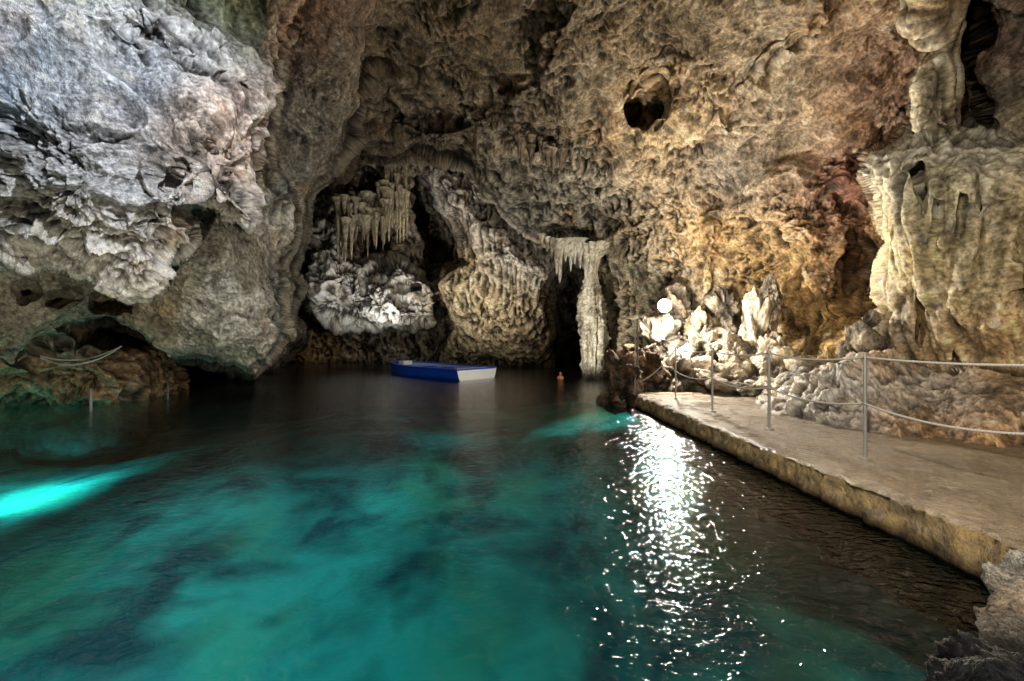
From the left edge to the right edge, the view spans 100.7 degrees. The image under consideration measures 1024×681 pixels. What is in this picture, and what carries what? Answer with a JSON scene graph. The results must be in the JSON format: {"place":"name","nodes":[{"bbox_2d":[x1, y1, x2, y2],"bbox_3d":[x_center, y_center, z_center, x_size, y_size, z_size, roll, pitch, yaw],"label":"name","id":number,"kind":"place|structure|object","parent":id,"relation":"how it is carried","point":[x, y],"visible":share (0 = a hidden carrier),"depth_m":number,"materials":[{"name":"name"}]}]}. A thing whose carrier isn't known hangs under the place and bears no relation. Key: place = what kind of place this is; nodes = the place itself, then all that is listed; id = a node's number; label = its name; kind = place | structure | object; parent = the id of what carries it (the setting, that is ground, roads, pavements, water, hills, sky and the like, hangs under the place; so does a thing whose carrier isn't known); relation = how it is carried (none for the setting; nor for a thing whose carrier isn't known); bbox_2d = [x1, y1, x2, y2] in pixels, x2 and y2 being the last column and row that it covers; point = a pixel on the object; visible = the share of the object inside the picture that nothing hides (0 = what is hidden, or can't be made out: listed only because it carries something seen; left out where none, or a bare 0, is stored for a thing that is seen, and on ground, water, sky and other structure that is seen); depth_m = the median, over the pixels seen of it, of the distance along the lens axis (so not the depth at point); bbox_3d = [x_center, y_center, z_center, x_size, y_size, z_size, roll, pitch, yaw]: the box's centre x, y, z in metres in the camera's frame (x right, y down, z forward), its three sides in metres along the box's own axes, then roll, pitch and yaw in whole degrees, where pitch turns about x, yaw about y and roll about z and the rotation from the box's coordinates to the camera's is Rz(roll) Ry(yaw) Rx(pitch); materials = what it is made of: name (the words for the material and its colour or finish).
{"place":"outdoors","nodes":[
{"label":"outdoors","id":0,"kind":"place"},
{"bbox_2d":[268,0,375,272],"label":"cave buttress","id":1,"kind":"structure","parent":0,"point":[318,140],"depth_m":9.21,"materials":[{"name":"stone"}]},
{"bbox_2d":[0,360,663,418],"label":"water","id":2,"kind":"structure","parent":0,"point":[299,379],"depth_m":13.51,"materials":[{"name":"black liquid"}]},
{"bbox_2d":[40,346,168,426],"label":"mooring cables","id":3,"kind":"object","parent":2,"relation":"in","point":[90,396],"visible":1,"depth_m":8.02,"materials":[{"name":"grey paint"}]},
{"bbox_2d":[0,54,312,380],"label":"rock slab","id":4,"kind":"object","parent":2,"relation":"in","point":[228,304],"visible":0.91,"depth_m":7.89,"materials":[{"name":"stone"}]},
{"bbox_2d":[389,360,496,380],"bbox_3d":[-3.124,1.200,16.903,4.970,0.680,2.080,0,0,40],"label":"rowing boat","id":5,"kind":"object","parent":2,"relation":"on","point":[442,371],"visible":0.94,"depth_m":15.87,"materials":[{"name":"blue paint"}]},
{"bbox_2d":[596,390,628,414],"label":"boulder","id":6,"kind":"object","parent":2,"relation":"in","point":[614,404],"visible":0.64,"depth_m":9.10,"materials":[{"name":"stone"}]},
{"bbox_2d":[604,349,643,415],"bbox_3d":[2.460,0.914,9.272,0.858,1.456,1.153,0,0,0],"label":"boulder","id":7,"kind":"object","parent":2,"relation":"in","point":[624,372],"visible":0.87,"depth_m":8.93,"materials":[{"name":"stone"}]},
{"bbox_2d":[653,343,715,391],"bbox_3d":[4.071,0.824,10.185,1.647,1.532,1.454,0,0,25],"label":"boulder","id":8,"kind":"object","parent":2,"relation":"in","point":[691,365],"visible":0.48,"depth_m":9.74,"materials":[{"name":"stone"}]},
{"bbox_2d":[618,343,670,391],"bbox_3d":[3.086,0.620,9.971,1.134,1.120,1.200,0,0,0],"label":"boulder","id":9,"kind":"object","parent":8,"relation":"on","point":[649,361],"visible":0.59,"depth_m":9.59,"materials":[{"name":"stone"}]},
{"bbox_2d":[920,549,1023,680],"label":"rock ledge","id":10,"kind":"object","parent":2,"relation":"in","point":[994,651],"visible":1,"depth_m":1.61,"materials":[{"name":"stone"}]},
{"bbox_2d":[98,160,581,429],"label":"cave back wall","id":11,"kind":"structure","parent":0,"point":[426,245],"depth_m":25.56,"materials":[{"name":"stone"}]},
{"bbox_2d":[0,0,304,307],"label":"rock overhang","id":12,"kind":"object","parent":11,"relation":"attached to","point":[134,134],"visible":1,"depth_m":5.48,"materials":[{"name":"stone"}]},
{"bbox_2d":[332,163,410,262],"bbox_3d":[-6.707,-6.283,20.199,3.632,5.312,1.403,0,0,-7],"label":"stalactite curtain","id":13,"kind":"object","parent":11,"relation":"hanging from","point":[352,209],"visible":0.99,"depth_m":20.08,"materials":[{"name":"stone"}]},
{"bbox_2d":[302,215,442,339],"bbox_3d":[-7.560,-3.273,22.413,8.104,6.488,6.837,0,0,0],"label":"rock shelf","id":14,"kind":"object","parent":11,"relation":"attached to","point":[397,291],"visible":0.93,"depth_m":20.52,"materials":[{"name":"stone"}]},
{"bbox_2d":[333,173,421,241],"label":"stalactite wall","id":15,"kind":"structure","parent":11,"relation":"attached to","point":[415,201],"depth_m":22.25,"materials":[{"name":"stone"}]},
{"bbox_2d":[895,0,970,135],"bbox_3d":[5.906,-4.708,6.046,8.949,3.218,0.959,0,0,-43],"label":"stalactite column","id":16,"kind":"structure","parent":11,"relation":"attached to","point":[935,29],"depth_m":6.52,"materials":[{"name":"stone"}]},
{"bbox_2d":[962,0,1023,141],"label":"rock chimney","id":17,"kind":"object","parent":11,"relation":"attached to","point":[997,97],"visible":0.97,"depth_m":6.58,"materials":[{"name":"stone"}]},
{"bbox_2d":[0,399,954,680],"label":"seabed","id":18,"kind":"structure","parent":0,"point":[574,539],"depth_m":6.16,"materials":[{"name":"teal liquid"}]},
{"bbox_2d":[0,325,189,460],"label":"shore rock","id":19,"kind":"object","parent":18,"relation":"on","point":[131,369],"visible":0.87,"depth_m":9.63,"materials":[{"name":"stone"}]},
{"bbox_2d":[575,240,611,401],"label":"stalagmite column","id":20,"kind":"structure","parent":18,"relation":"on","point":[591,317],"depth_m":14.92,"materials":[{"name":"stone"}]},
{"bbox_2d":[537,233,588,282],"bbox_3d":[1.845,-2.883,15.021,1.959,1.735,0.725,0,0,0],"label":"stalactite cluster","id":21,"kind":"object","parent":20,"relation":"attached to","point":[571,247],"visible":0.98,"depth_m":14.92,"materials":[{"name":"stone"}]},
{"bbox_2d":[633,392,1023,637],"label":"walkway","id":22,"kind":"structure","parent":18,"relation":"on","point":[927,527],"depth_m":3.74,"materials":[{"name":"concrete"}]},
{"bbox_2d":[634,319,637,393],"bbox_3d":[2.599,0.425,8.880,0.117,1.750,0.045,0,0,-35],"label":"mooring post","id":23,"kind":"object","parent":22,"relation":"on","point":[636,350],"visible":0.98,"depth_m":8.88,"materials":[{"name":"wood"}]},
{"bbox_2d":[735,376,774,396],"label":"boulder","id":24,"kind":"object","parent":22,"relation":"on","point":[760,382],"visible":0.34,"depth_m":8.56,"materials":[{"name":"stone"}]},
{"bbox_2d":[755,390,779,400],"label":"boulder","id":25,"kind":"object","parent":22,"relation":"on","point":[773,393],"visible":0.13,"depth_m":7.74,"materials":[{"name":"stone"}]},
{"bbox_2d":[639,347,1023,459],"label":"rope railing","id":26,"kind":"object","parent":22,"relation":"on","point":[864,357],"visible":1,"depth_m":4.04,"materials":[{"name":"metal"}]},
{"bbox_2d":[838,393,892,412],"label":"boulder","id":27,"kind":"object","parent":22,"relation":"on","point":[845,399],"visible":0.27,"depth_m":5.67,"materials":[{"name":"stone"}]},
{"bbox_2d":[419,165,569,409],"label":"flowstone slope","id":28,"kind":"structure","parent":0,"point":[498,285],"depth_m":19.92,"materials":[{"name":"stone"}]},
{"bbox_2d":[335,0,992,377],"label":"cave ceiling","id":29,"kind":"structure","parent":0,"point":[713,143],"depth_m":10.62,"materials":[{"name":"stone"}]},
{"bbox_2d":[473,124,588,173],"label":"ceiling stalactites","id":30,"kind":"object","parent":29,"relation":"attached to","point":[548,152],"visible":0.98,"depth_m":12.34,"materials":[{"name":"stone"}]},
{"bbox_2d":[856,116,1023,375],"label":"flowstone formation","id":31,"kind":"object","parent":29,"relation":"attached to","point":[947,274],"visible":0.94,"depth_m":5.83,"materials":[{"name":"stone"}]},
{"bbox_2d":[716,331,756,372],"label":"boulder","id":32,"kind":"object","parent":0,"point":[735,344],"visible":0.41,"depth_m":9.76,"materials":[{"name":"stone"}]},
{"bbox_2d":[747,331,814,378],"bbox_3d":[5.912,0.613,9.409,1.316,1.691,1.236,0,0,-28],"label":"boulder","id":33,"kind":"object","parent":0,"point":[776,342],"visible":0.5,"depth_m":9.17,"materials":[{"name":"stone"}]},
{"bbox_2d":[713,347,1023,571],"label":"layered rock","id":34,"kind":"object","parent":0,"point":[980,397],"visible":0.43,"depth_m":5.52,"materials":[{"name":"stone"}]},
{"bbox_2d":[639,309,681,360],"bbox_3d":[4.008,-0.060,11.494,1.256,1.613,1.074,0,0,0],"label":"boulder","id":35,"kind":"object","parent":34,"relation":"on","point":[661,330],"visible":0.64,"depth_m":11.19,"materials":[{"name":"stone"}]},
{"bbox_2d":[656,299,670,315],"bbox_3d":[3.816,-0.701,10.982,0.340,0.684,1.063,0,0,0],"label":"flood lamp","id":36,"kind":"object","parent":35,"relation":"attached to","point":[663,305],"visible":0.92,"depth_m":10.52,"materials":[{"name":"white glass"}]},
{"bbox_2d":[675,325,726,363],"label":"boulder","id":37,"kind":"object","parent":34,"relation":"on","point":[706,339],"visible":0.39,"depth_m":10.56,"materials":[{"name":"stone"}]},
{"bbox_2d":[681,305,726,340],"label":"boulder","id":38,"kind":"object","parent":37,"relation":"on","point":[698,319],"visible":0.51,"depth_m":11.40,"materials":[{"name":"stone"}]},
{"bbox_2d":[653,282,695,340],"bbox_3d":[4.697,-0.731,12.214,1.671,1.960,0.864,0,0,0],"label":"boulder","id":39,"kind":"object","parent":38,"relation":"on","point":[677,296],"visible":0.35,"depth_m":12.04,"materials":[{"name":"stone"}]},
{"bbox_2d":[684,362,757,394],"bbox_3d":[4.570,1.050,9.639,1.786,1.156,1.694,0,0,-34],"label":"boulder","id":40,"kind":"object","parent":34,"relation":"on","point":[731,373],"visible":0.45,"depth_m":9.18,"materials":[{"name":"stone"}]},
{"bbox_2d":[703,284,739,333],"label":"boulder","id":41,"kind":"object","parent":34,"relation":"on","point":[721,304],"visible":0.73,"depth_m":11.74,"materials":[{"name":"stone"}]},
{"bbox_2d":[738,285,773,345],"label":"boulder","id":42,"kind":"object","parent":34,"relation":"on","point":[757,309],"visible":0.45,"depth_m":10.01,"materials":[{"name":"stone"}]},
{"bbox_2d":[758,273,783,334],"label":"boulder","id":43,"kind":"object","parent":34,"relation":"on","point":[770,287],"visible":0.6,"depth_m":10.77,"materials":[{"name":"stone"}]},
{"bbox_2d":[771,372,788,389],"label":"boulder","id":44,"kind":"object","parent":34,"relation":"on","point":[777,383],"visible":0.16,"depth_m":8.29,"materials":[{"name":"stone"}]},
{"bbox_2d":[782,356,834,387],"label":"boulder","id":45,"kind":"object","parent":34,"relation":"on","point":[795,367],"visible":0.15,"depth_m":7.72,"materials":[{"name":"stone"}]},
{"bbox_2d":[835,309,896,357],"bbox_3d":[6.008,0.180,7.154,0.726,1.418,1.129,0,0,20],"label":"boulder","id":46,"kind":"object","parent":34,"relation":"on","point":[862,335],"visible":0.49,"depth_m":6.91,"materials":[{"name":"stone"}]}
]}

